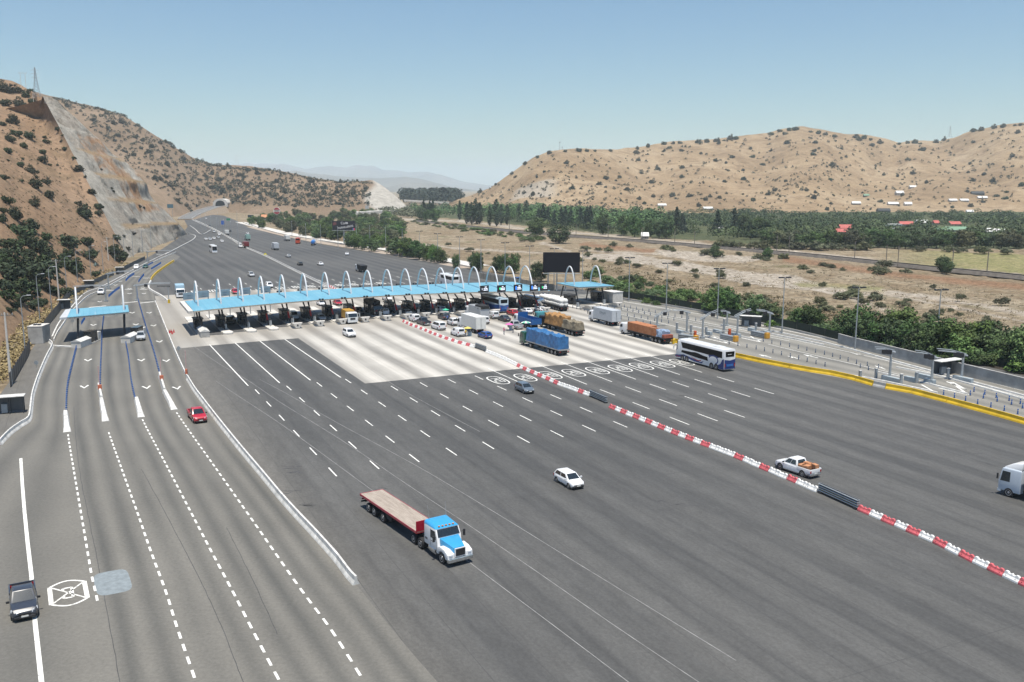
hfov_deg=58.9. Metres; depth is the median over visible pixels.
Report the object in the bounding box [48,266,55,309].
street lamp
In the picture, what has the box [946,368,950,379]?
lane post
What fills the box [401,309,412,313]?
sedan car
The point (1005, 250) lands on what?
olive bush
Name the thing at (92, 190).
hillside shrub
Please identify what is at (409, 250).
broadleaf tree
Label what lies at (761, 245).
olive bush
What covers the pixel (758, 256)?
trackside bush
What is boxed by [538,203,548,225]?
conifer tree
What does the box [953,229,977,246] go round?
hedge tree
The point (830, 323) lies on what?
leafy bush
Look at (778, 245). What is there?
olive bush
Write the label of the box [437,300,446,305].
window
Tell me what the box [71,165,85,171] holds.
hillside shrub
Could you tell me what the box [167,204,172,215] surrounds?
road sign
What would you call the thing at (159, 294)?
curved kerb
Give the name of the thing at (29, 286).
hillside shrub
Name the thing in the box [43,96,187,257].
rock cut
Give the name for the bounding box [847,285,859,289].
riverbed bush
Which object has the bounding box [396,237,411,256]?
broadleaf tree
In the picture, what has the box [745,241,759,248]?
olive bush
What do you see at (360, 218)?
broadleaf tree
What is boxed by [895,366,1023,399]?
road kerb
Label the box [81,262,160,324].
delineator posts
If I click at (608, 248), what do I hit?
trackside bush
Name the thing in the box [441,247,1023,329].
riverbed weeds
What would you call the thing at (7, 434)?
concrete barrier
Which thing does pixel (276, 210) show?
round sign
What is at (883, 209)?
house
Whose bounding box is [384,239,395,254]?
broadleaf tree
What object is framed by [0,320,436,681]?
express lanes
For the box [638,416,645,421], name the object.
plastic barrier
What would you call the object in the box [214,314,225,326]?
toll booth
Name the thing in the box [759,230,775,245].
hedge tree
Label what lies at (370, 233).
broadleaf tree
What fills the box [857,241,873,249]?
olive bush
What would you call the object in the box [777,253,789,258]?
trackside bush
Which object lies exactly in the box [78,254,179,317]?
express lanes
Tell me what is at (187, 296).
lane board
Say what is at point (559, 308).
flatbed truck
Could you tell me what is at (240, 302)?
toll canopy
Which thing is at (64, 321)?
barrier
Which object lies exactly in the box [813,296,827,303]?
riverbed bush
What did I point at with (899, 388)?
yellow barrier
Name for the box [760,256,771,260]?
trackside bush
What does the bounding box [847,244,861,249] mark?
olive bush
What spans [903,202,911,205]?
house
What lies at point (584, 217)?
conifer tree
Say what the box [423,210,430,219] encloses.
broadleaf tree
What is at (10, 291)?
hillside shrub
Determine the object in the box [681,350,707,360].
lower window
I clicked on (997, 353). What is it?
leafy bush
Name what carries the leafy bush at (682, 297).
on the valley ground at (645, 254)
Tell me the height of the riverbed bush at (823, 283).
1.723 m
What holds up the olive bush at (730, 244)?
on the valley ground at (645, 254)
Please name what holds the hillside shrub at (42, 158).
on the hill at (14, 320)
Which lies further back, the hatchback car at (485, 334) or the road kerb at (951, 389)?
the hatchback car at (485, 334)
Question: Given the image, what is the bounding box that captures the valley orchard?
[665,208,1023,227]
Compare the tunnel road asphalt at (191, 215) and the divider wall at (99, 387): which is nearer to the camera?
the divider wall at (99, 387)
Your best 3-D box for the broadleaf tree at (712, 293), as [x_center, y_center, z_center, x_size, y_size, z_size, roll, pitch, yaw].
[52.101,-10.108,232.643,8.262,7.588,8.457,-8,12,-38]
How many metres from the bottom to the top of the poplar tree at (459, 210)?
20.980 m
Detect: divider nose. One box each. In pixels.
[63,410,70,432]
[99,397,108,421]
[134,397,144,416]
[162,389,176,409]
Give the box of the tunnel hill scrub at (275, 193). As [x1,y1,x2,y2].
[52,97,372,209]
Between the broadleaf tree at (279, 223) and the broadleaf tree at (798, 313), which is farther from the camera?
the broadleaf tree at (279, 223)
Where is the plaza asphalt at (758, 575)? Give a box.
[0,215,1023,681]
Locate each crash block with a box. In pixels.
[71,329,100,347]
[120,325,146,342]
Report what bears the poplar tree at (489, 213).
on the valley ground at (645, 254)
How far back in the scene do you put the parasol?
197.63 m
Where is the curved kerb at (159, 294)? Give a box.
[148,280,167,301]
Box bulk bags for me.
[539,294,567,306]
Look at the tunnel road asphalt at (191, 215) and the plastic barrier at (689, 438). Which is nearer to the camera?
the plastic barrier at (689, 438)
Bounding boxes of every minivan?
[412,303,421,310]
[431,320,445,330]
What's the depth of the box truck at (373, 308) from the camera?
229.74 m
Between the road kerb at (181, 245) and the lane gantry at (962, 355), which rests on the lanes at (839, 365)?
the lane gantry at (962, 355)
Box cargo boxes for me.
[798,461,818,469]
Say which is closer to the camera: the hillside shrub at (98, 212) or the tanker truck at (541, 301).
the tanker truck at (541, 301)
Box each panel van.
[265,281,272,287]
[289,310,298,318]
[408,313,419,321]
[450,327,464,336]
[482,315,489,323]
[488,310,499,318]
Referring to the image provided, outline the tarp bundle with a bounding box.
[656,329,669,337]
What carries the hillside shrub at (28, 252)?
on the hill at (14, 320)
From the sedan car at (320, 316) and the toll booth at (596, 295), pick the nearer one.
the sedan car at (320, 316)
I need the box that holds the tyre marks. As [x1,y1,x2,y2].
[74,380,978,681]
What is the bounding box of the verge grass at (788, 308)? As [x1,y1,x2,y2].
[580,263,973,348]
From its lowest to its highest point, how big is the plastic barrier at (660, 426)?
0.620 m
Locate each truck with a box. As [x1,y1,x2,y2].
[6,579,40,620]
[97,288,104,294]
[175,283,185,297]
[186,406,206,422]
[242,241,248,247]
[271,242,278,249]
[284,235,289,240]
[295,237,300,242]
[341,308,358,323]
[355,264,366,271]
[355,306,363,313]
[360,489,472,563]
[363,298,383,314]
[416,317,430,325]
[456,312,485,332]
[465,303,489,315]
[508,320,523,328]
[512,311,541,327]
[518,294,544,307]
[518,327,569,355]
[533,311,546,317]
[535,295,568,310]
[539,312,584,335]
[587,306,620,325]
[618,322,672,343]
[775,455,820,477]
[996,461,1023,496]
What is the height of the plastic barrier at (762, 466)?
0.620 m
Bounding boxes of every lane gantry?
[77,285,107,301]
[105,270,132,288]
[133,282,169,300]
[654,308,670,325]
[672,309,690,332]
[700,310,717,338]
[721,310,730,325]
[734,308,750,335]
[756,309,773,332]
[876,347,895,375]
[915,350,937,382]
[937,348,967,375]
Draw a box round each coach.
[209,244,216,252]
[437,273,458,283]
[481,293,508,311]
[673,337,735,369]
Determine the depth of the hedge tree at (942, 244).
487.72 m
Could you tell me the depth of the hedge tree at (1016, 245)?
481.96 m
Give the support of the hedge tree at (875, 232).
on the valley ground at (645, 254)
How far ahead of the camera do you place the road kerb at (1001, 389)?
171.82 m
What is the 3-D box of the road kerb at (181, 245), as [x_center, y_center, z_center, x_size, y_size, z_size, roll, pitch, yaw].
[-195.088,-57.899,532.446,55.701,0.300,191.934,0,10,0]
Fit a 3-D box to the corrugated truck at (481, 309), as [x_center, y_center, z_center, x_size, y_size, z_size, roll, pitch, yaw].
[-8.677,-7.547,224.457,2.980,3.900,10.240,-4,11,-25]
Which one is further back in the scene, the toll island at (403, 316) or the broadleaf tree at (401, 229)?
the broadleaf tree at (401, 229)
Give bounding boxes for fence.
[9,338,30,386]
[44,292,67,322]
[68,271,113,297]
[124,256,144,269]
[480,273,554,290]
[623,291,838,338]
[984,355,1021,367]
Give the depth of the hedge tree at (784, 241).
485.69 m
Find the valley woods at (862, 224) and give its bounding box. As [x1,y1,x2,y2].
[463,207,1023,238]
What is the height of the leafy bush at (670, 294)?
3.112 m
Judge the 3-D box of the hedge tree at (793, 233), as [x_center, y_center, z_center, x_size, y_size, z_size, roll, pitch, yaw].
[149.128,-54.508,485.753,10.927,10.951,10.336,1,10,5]
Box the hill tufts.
[0,101,114,312]
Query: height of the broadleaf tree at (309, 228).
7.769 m
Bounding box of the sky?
[0,0,1023,184]
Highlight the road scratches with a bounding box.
[192,341,734,681]
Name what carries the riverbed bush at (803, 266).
on the valley ground at (645, 254)
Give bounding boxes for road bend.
[355,210,395,214]
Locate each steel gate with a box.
[475,343,486,351]
[589,390,607,402]
[818,483,859,509]
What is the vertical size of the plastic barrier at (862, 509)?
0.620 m
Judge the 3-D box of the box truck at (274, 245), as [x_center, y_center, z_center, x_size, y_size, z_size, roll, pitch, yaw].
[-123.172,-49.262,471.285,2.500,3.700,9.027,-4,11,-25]
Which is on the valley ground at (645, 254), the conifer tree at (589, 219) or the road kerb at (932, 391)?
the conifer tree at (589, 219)
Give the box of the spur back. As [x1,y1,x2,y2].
[6,100,44,117]
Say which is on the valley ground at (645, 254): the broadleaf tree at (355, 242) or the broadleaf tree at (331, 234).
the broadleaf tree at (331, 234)
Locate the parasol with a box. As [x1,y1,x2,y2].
[464,327,471,335]
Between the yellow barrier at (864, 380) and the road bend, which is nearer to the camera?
the yellow barrier at (864, 380)
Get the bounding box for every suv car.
[136,330,145,340]
[225,316,234,324]
[247,271,254,276]
[342,327,355,337]
[382,296,391,300]
[382,308,389,314]
[434,305,445,311]
[438,312,449,319]
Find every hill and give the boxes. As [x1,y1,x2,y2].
[0,79,127,350]
[35,92,404,216]
[443,122,1023,212]
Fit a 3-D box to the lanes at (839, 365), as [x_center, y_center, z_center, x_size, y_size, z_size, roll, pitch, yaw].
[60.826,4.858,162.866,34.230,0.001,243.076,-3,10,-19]
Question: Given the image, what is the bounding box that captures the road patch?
[94,569,131,594]
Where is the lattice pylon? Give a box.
[31,68,40,97]
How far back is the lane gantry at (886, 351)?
151.59 m
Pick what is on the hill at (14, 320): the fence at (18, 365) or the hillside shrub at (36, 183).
the hillside shrub at (36, 183)
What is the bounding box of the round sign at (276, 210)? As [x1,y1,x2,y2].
[273,207,279,213]
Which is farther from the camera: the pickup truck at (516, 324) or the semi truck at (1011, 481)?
the pickup truck at (516, 324)
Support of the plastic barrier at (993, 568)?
on the plaza asphalt at (758, 575)
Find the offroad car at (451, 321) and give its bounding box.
[447,317,457,325]
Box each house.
[640,232,648,238]
[835,228,847,233]
[839,224,851,229]
[851,201,860,204]
[876,208,890,211]
[887,202,898,204]
[894,191,903,195]
[897,221,913,225]
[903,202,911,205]
[936,226,965,231]
[947,221,961,225]
[970,191,984,195]
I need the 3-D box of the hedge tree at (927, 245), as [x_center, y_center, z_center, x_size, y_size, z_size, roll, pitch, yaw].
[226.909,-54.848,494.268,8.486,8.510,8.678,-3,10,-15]
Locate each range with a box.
[240,162,492,189]
[286,171,482,191]
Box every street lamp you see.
[20,295,30,348]
[36,273,43,319]
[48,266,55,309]
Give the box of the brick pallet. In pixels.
[662,334,672,337]
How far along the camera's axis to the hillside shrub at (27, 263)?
258.29 m
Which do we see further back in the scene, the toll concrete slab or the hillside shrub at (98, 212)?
the hillside shrub at (98, 212)
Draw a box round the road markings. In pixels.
[19,254,1022,681]
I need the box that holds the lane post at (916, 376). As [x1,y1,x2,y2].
[915,372,918,382]
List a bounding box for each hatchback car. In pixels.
[231,288,236,293]
[477,331,492,338]
[506,309,517,315]
[514,381,533,393]
[553,467,583,488]
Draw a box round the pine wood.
[396,187,464,205]
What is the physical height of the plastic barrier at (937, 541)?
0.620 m
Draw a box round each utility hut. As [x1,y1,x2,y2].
[27,323,50,343]
[602,290,622,302]
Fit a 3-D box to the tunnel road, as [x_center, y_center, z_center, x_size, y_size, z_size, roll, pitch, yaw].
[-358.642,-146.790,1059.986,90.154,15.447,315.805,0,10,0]
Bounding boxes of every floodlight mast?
[456,236,462,267]
[526,245,533,280]
[579,250,587,290]
[625,257,634,301]
[662,262,672,310]
[714,268,724,318]
[779,277,791,333]
[852,286,866,348]
[934,289,948,320]
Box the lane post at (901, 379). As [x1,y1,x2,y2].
[899,373,903,383]
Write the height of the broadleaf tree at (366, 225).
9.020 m
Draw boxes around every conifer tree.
[535,208,539,218]
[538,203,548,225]
[544,206,551,224]
[550,210,557,224]
[557,208,564,225]
[563,206,567,225]
[565,209,573,227]
[576,207,583,227]
[582,206,591,228]
[583,205,595,229]
[672,206,681,231]
[677,213,686,233]
[711,210,723,234]
[727,208,739,233]
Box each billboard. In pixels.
[332,221,354,242]
[543,252,579,290]
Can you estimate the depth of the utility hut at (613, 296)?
255.54 m
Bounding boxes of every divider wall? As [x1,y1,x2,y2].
[97,367,102,396]
[158,359,165,390]
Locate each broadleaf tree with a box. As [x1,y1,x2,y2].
[247,216,255,224]
[255,215,265,223]
[256,219,265,227]
[266,214,273,223]
[274,219,283,228]
[282,224,292,231]
[285,216,295,221]
[286,219,296,230]
[293,218,304,226]
[298,225,307,235]
[304,224,311,233]
[311,222,319,230]
[311,229,321,237]
[316,220,326,227]
[318,227,328,238]
[324,216,333,224]
[327,229,340,240]
[328,213,335,218]
[341,210,348,217]
[343,232,353,246]
[349,233,362,248]
[356,216,365,225]
[359,237,368,249]
[360,228,370,232]
[361,222,371,227]
[365,230,382,236]
[367,238,380,251]
[369,212,379,219]
[369,233,381,239]
[370,224,382,232]
[378,236,387,246]
[380,219,387,226]
[380,224,397,231]
[381,228,398,239]
[383,211,391,217]
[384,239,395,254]
[388,228,399,238]
[388,236,406,255]
[391,221,404,230]
[395,223,406,235]
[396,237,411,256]
[399,220,406,230]
[404,240,420,257]
[409,240,428,258]
[415,206,426,218]
[421,246,430,260]
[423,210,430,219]
[427,245,440,261]
[428,208,440,220]
[432,248,449,262]
[451,254,459,267]
[466,251,478,269]
[471,252,483,270]
[490,254,500,272]
[497,254,510,273]
[507,253,520,273]
[528,262,539,278]
[533,260,550,281]
[594,212,610,233]
[616,214,629,234]
[624,215,643,236]
[642,219,655,236]
[651,219,662,237]
[657,214,674,238]
[698,287,724,311]
[709,298,727,311]
[710,244,720,257]
[715,284,737,294]
[717,287,742,310]
[736,214,748,236]
[739,292,765,313]
[744,218,759,237]
[753,216,764,235]
[757,219,772,237]
[759,301,784,317]
[762,247,773,258]
[790,307,806,322]
[801,304,823,323]
[808,307,828,324]
[828,307,861,334]
[843,315,865,338]
[850,303,880,321]
[855,318,879,338]
[864,320,892,341]
[875,313,890,323]
[875,316,913,346]
[878,306,921,332]
[892,318,922,348]
[900,327,927,351]
[911,325,942,354]
[917,313,964,352]
[934,254,951,272]
[934,321,976,354]
[940,259,956,274]
[942,332,974,361]
[967,320,993,348]
[971,319,1010,351]
[984,332,1009,355]
[999,323,1023,353]
[1000,336,1023,365]
[1005,327,1023,369]
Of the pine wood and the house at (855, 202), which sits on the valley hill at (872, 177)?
the house at (855, 202)
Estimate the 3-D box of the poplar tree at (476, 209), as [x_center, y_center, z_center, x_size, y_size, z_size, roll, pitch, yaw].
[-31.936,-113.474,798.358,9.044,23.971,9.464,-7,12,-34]
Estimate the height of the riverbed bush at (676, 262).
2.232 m
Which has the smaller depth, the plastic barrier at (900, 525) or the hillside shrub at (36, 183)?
the plastic barrier at (900, 525)
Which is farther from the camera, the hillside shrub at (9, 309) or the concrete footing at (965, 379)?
the hillside shrub at (9, 309)
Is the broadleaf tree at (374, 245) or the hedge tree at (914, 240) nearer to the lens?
the broadleaf tree at (374, 245)
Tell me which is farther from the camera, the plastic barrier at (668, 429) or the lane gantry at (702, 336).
the lane gantry at (702, 336)
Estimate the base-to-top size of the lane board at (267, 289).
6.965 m
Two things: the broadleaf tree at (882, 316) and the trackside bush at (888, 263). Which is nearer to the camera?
the broadleaf tree at (882, 316)
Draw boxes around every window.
[322,307,330,311]
[384,303,393,307]
[402,302,411,306]
[420,301,429,306]
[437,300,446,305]
[441,275,451,279]
[454,300,463,304]
[470,299,480,303]
[483,296,498,303]
[522,298,530,303]
[564,295,574,299]
[591,292,601,296]
[681,342,721,357]
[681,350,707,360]
[726,351,734,356]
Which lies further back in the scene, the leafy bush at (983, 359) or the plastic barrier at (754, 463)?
the leafy bush at (983, 359)
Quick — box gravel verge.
[249,227,469,267]
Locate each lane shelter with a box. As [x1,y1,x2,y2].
[0,393,25,413]
[57,299,70,308]
[83,280,93,287]
[115,267,123,272]
[740,315,761,326]
[933,357,961,374]
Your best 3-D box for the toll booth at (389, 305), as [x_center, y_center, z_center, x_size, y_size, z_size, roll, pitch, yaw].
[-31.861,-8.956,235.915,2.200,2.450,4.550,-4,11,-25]
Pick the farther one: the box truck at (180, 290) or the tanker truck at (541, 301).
the box truck at (180, 290)
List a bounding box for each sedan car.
[316,301,324,305]
[316,313,325,319]
[332,300,341,304]
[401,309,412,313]
[497,315,510,321]
[520,308,532,313]
[534,306,543,310]
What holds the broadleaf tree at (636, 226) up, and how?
on the valley ground at (645, 254)
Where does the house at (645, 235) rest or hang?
on the valley ground at (645, 254)
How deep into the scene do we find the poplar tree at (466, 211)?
808.75 m
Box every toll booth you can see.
[192,316,203,328]
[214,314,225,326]
[236,312,247,324]
[256,310,267,321]
[278,308,289,319]
[299,306,310,317]
[320,305,332,316]
[342,303,353,309]
[363,302,371,313]
[383,301,393,311]
[401,300,412,309]
[419,299,430,310]
[436,299,447,307]
[453,298,465,308]
[469,298,481,303]
[506,297,517,307]
[520,297,532,307]
[563,293,575,303]
[589,290,602,300]
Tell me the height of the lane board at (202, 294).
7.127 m
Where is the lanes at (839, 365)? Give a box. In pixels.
[571,294,1023,416]
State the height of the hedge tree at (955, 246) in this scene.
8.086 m
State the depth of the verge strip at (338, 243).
551.91 m
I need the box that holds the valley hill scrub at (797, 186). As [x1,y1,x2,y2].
[472,129,1023,210]
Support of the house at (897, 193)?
on the valley hill at (872, 177)
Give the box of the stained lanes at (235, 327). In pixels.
[203,303,534,334]
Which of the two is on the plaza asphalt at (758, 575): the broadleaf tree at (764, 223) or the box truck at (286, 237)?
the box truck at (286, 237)
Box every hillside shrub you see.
[0,79,8,91]
[0,83,15,93]
[0,98,12,105]
[0,174,9,179]
[0,213,7,222]
[0,238,16,247]
[0,254,13,264]
[0,260,26,280]
[0,279,15,291]
[0,288,20,300]
[1,195,16,204]
[1,245,24,259]
[3,147,12,153]
[4,132,16,141]
[4,279,24,292]
[5,114,19,124]
[6,206,22,220]
[6,307,16,312]
[7,223,37,236]
[9,129,22,136]
[10,301,22,308]
[12,96,26,105]
[13,84,24,92]
[13,238,25,248]
[13,259,26,265]
[14,292,31,302]
[16,162,23,167]
[16,275,28,281]
[17,234,34,245]
[18,278,42,298]
[19,142,27,147]
[19,259,33,274]
[20,255,36,263]
[21,91,30,97]
[21,218,39,229]
[21,247,37,257]
[23,131,35,138]
[23,259,60,282]
[24,164,39,174]
[25,300,42,309]
[26,236,43,251]
[27,175,42,188]
[28,195,40,207]
[31,298,48,306]
[36,253,50,264]
[37,155,48,162]
[37,279,50,288]
[39,245,56,258]
[40,177,51,185]
[40,238,48,247]
[41,232,52,240]
[43,285,56,292]
[44,190,55,198]
[52,258,65,267]
[52,286,74,296]
[53,253,68,260]
[55,233,81,248]
[58,278,65,285]
[63,248,74,259]
[63,257,86,274]
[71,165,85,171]
[74,200,83,205]
[76,203,90,217]
[77,210,93,218]
[80,237,93,246]
[80,249,98,259]
[87,188,96,193]
[91,270,100,276]
[94,203,103,209]
[94,210,102,215]
[105,244,122,257]
[112,250,128,261]
[113,234,120,240]
[117,117,125,123]
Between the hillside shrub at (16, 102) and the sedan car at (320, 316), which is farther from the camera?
the hillside shrub at (16, 102)
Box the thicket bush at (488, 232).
[483,230,493,234]
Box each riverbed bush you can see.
[622,259,631,263]
[672,260,683,264]
[714,272,726,277]
[741,281,750,286]
[742,292,750,299]
[756,294,771,301]
[797,264,809,268]
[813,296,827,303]
[816,301,832,311]
[818,281,827,285]
[832,291,851,298]
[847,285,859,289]
[848,290,863,297]
[856,297,869,303]
[867,293,885,299]
[871,269,887,274]
[874,302,886,306]
[893,300,910,305]
[921,312,939,318]
[953,312,963,316]
[955,294,966,298]
[992,297,1010,303]
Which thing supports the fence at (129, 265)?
on the plaza asphalt at (758, 575)
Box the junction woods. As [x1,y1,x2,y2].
[375,205,426,217]
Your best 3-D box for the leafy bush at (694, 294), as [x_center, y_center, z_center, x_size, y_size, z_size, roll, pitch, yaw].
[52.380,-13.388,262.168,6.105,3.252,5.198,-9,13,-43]
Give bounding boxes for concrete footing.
[676,329,683,333]
[713,329,721,333]
[881,375,899,382]
[904,375,918,382]
[918,373,929,378]
[924,378,935,383]
[952,375,973,382]
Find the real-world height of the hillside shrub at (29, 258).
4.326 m
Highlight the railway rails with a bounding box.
[419,220,1023,275]
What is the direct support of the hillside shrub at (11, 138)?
on the hill at (14, 320)
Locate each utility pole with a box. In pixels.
[0,312,12,384]
[51,259,59,298]
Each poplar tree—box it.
[427,201,432,219]
[457,200,462,218]
[464,202,469,222]
[467,202,475,224]
[471,198,480,223]
[477,202,483,223]
[486,205,492,225]
[491,199,499,225]
[498,204,503,224]
[503,204,510,224]
[516,204,521,221]
[523,200,529,219]
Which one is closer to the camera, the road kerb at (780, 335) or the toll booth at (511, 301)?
the road kerb at (780, 335)
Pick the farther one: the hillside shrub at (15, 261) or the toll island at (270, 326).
the hillside shrub at (15, 261)
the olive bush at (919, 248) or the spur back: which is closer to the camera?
the olive bush at (919, 248)
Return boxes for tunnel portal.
[213,199,229,206]
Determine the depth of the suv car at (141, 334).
192.20 m
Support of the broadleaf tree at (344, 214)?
on the valley ground at (645, 254)
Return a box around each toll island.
[184,316,209,337]
[205,314,232,334]
[226,313,256,332]
[246,311,278,330]
[267,310,302,328]
[288,308,324,325]
[310,307,346,323]
[332,305,369,321]
[354,304,391,320]
[382,302,430,317]
[390,308,411,318]
[398,301,448,315]
[415,300,464,315]
[432,300,463,310]
[447,299,499,311]
[516,302,549,311]
[548,294,621,306]
[568,300,595,310]
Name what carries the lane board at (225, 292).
on the toll concrete slab
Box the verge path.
[237,222,485,265]
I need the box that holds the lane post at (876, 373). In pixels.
[874,368,877,378]
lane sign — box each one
[480,285,488,292]
[497,285,505,292]
[514,284,521,291]
[530,284,537,291]
[540,283,547,290]
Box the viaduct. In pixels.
[404,200,448,204]
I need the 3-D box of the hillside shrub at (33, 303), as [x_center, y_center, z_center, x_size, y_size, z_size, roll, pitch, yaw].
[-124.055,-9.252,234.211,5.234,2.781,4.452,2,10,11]
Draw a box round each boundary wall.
[623,298,837,341]
[838,333,1023,390]
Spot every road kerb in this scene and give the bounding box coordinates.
[51,252,167,336]
[165,234,195,254]
[689,332,728,342]
[693,326,761,340]
[721,324,824,344]
[748,325,1023,395]
[856,375,937,392]
[874,371,967,393]
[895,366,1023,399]
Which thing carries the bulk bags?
on the flatbed truck at (559, 308)
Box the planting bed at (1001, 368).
[965,361,1023,374]
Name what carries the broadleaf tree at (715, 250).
on the valley ground at (645, 254)
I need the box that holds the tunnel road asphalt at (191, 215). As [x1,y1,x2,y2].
[180,206,218,218]
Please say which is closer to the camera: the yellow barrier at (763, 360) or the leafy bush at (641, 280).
the yellow barrier at (763, 360)
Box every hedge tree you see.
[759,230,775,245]
[766,229,783,245]
[778,232,788,244]
[781,229,801,243]
[793,234,807,248]
[800,233,812,248]
[808,231,825,246]
[822,229,843,244]
[823,232,836,244]
[834,235,844,246]
[842,231,854,244]
[843,229,870,244]
[857,231,874,245]
[863,227,881,244]
[871,232,885,246]
[878,228,894,247]
[884,231,901,248]
[891,234,903,248]
[897,232,910,248]
[901,229,926,248]
[923,233,935,247]
[924,227,946,248]
[934,231,953,247]
[946,231,957,246]
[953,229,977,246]
[953,236,964,247]
[971,231,987,245]
[978,232,993,246]
[986,233,1000,247]
[992,233,1008,247]
[997,228,1020,248]
[1010,234,1023,248]
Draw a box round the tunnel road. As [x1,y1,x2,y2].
[177,206,228,219]
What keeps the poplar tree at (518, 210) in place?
on the valley ground at (645, 254)
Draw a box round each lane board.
[183,292,194,316]
[198,290,209,317]
[221,289,230,314]
[240,287,250,313]
[260,286,270,311]
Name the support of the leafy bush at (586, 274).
on the valley ground at (645, 254)
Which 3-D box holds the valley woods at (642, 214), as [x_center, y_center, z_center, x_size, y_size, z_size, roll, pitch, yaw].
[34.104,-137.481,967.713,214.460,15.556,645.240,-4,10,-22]
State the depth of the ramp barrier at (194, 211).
1050.66 m
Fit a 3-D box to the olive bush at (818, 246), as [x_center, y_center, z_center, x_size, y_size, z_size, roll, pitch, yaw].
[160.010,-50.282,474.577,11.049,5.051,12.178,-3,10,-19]
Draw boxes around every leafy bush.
[583,271,598,278]
[587,266,606,275]
[601,276,616,283]
[606,280,622,288]
[613,282,627,290]
[618,286,633,291]
[621,274,638,281]
[629,288,642,293]
[631,281,645,289]
[634,276,647,283]
[640,289,660,295]
[641,297,652,303]
[644,281,655,285]
[652,284,664,291]
[652,300,661,304]
[656,289,670,294]
[660,291,676,297]
[669,294,686,304]
[672,288,690,299]
[685,289,702,299]
[764,319,779,326]
[813,323,830,328]
[824,320,840,327]
[881,338,901,347]
[940,354,952,358]
[964,351,989,364]
[969,353,997,365]
[972,348,987,353]
[987,350,1002,365]
[1003,360,1023,372]
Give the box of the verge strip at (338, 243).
[242,222,477,268]
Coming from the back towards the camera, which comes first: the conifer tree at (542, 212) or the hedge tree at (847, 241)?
the conifer tree at (542, 212)
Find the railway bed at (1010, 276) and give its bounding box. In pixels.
[416,220,1023,279]
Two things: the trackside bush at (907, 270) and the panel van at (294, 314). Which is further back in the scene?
the trackside bush at (907, 270)
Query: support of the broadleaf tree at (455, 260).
on the valley ground at (645, 254)
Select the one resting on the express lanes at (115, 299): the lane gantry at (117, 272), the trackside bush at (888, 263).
the lane gantry at (117, 272)
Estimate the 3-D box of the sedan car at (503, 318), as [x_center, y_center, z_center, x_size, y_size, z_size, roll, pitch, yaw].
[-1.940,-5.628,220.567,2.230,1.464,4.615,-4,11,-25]
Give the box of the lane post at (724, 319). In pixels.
[723,318,725,333]
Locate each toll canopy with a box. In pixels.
[60,285,128,338]
[180,265,549,329]
[557,265,613,301]
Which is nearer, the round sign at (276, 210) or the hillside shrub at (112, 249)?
the hillside shrub at (112, 249)
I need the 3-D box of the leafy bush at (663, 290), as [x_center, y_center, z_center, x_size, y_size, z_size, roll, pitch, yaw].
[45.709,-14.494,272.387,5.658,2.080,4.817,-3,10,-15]
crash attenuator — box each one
[678,334,698,339]
[720,334,738,341]
[751,330,769,338]
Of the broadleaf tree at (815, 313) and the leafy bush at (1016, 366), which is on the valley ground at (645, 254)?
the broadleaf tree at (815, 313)
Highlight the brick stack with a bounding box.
[627,321,662,336]
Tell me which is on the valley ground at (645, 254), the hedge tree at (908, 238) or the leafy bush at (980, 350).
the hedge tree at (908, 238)
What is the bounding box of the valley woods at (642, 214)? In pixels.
[409,201,666,229]
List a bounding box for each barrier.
[0,339,53,444]
[53,252,175,340]
[150,260,173,279]
[155,300,186,377]
[178,205,214,218]
[186,375,359,584]
[192,205,225,218]
[192,219,327,286]
[608,404,615,409]
[620,408,627,413]
[625,411,633,416]
[632,413,639,419]
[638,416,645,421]
[645,418,652,424]
[651,421,658,426]
[657,423,664,429]
[664,426,671,432]
[670,429,679,435]
[671,338,789,367]
[678,432,686,438]
[685,434,693,441]
[693,437,701,443]
[700,440,710,447]
[709,443,717,450]
[717,446,726,453]
[725,449,735,456]
[733,453,743,460]
[742,456,752,463]
[750,460,760,467]
[759,463,769,471]
[768,467,778,474]
[776,470,787,478]
[786,474,797,482]
[789,364,855,380]
[795,478,807,487]
[805,483,817,491]
[855,376,873,385]
[857,505,871,514]
[869,510,882,519]
[873,381,885,388]
[880,515,895,525]
[885,383,912,392]
[894,520,908,530]
[905,525,920,535]
[911,388,947,402]
[918,531,934,542]
[932,537,947,548]
[945,543,960,555]
[946,397,1023,423]
[958,549,974,562]
[972,556,989,568]
[986,563,1004,576]
[1002,570,1020,583]
[1018,577,1023,586]
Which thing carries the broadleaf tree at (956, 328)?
on the valley ground at (645, 254)
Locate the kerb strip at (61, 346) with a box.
[53,345,70,346]
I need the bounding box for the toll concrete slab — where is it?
[155,288,676,382]
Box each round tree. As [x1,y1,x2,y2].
[524,217,548,234]
[544,223,573,243]
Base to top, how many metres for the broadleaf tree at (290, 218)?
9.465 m
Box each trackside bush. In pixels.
[579,246,590,249]
[603,246,613,251]
[659,245,673,249]
[698,249,710,254]
[708,251,724,256]
[751,253,763,258]
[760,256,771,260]
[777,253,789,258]
[818,262,828,266]
[867,266,880,270]
[874,260,892,266]
[874,266,892,272]
[902,268,912,272]
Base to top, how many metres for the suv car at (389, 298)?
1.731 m
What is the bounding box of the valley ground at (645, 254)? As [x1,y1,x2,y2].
[0,191,1023,393]
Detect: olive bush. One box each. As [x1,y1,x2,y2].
[712,239,725,245]
[720,240,738,246]
[734,242,745,246]
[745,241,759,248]
[754,240,771,248]
[772,243,785,248]
[782,244,794,248]
[788,241,805,248]
[804,240,830,249]
[826,243,838,249]
[836,243,849,248]
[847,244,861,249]
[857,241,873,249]
[912,245,926,250]
[940,245,953,251]
[952,247,967,251]
[973,246,993,252]
[998,248,1013,253]

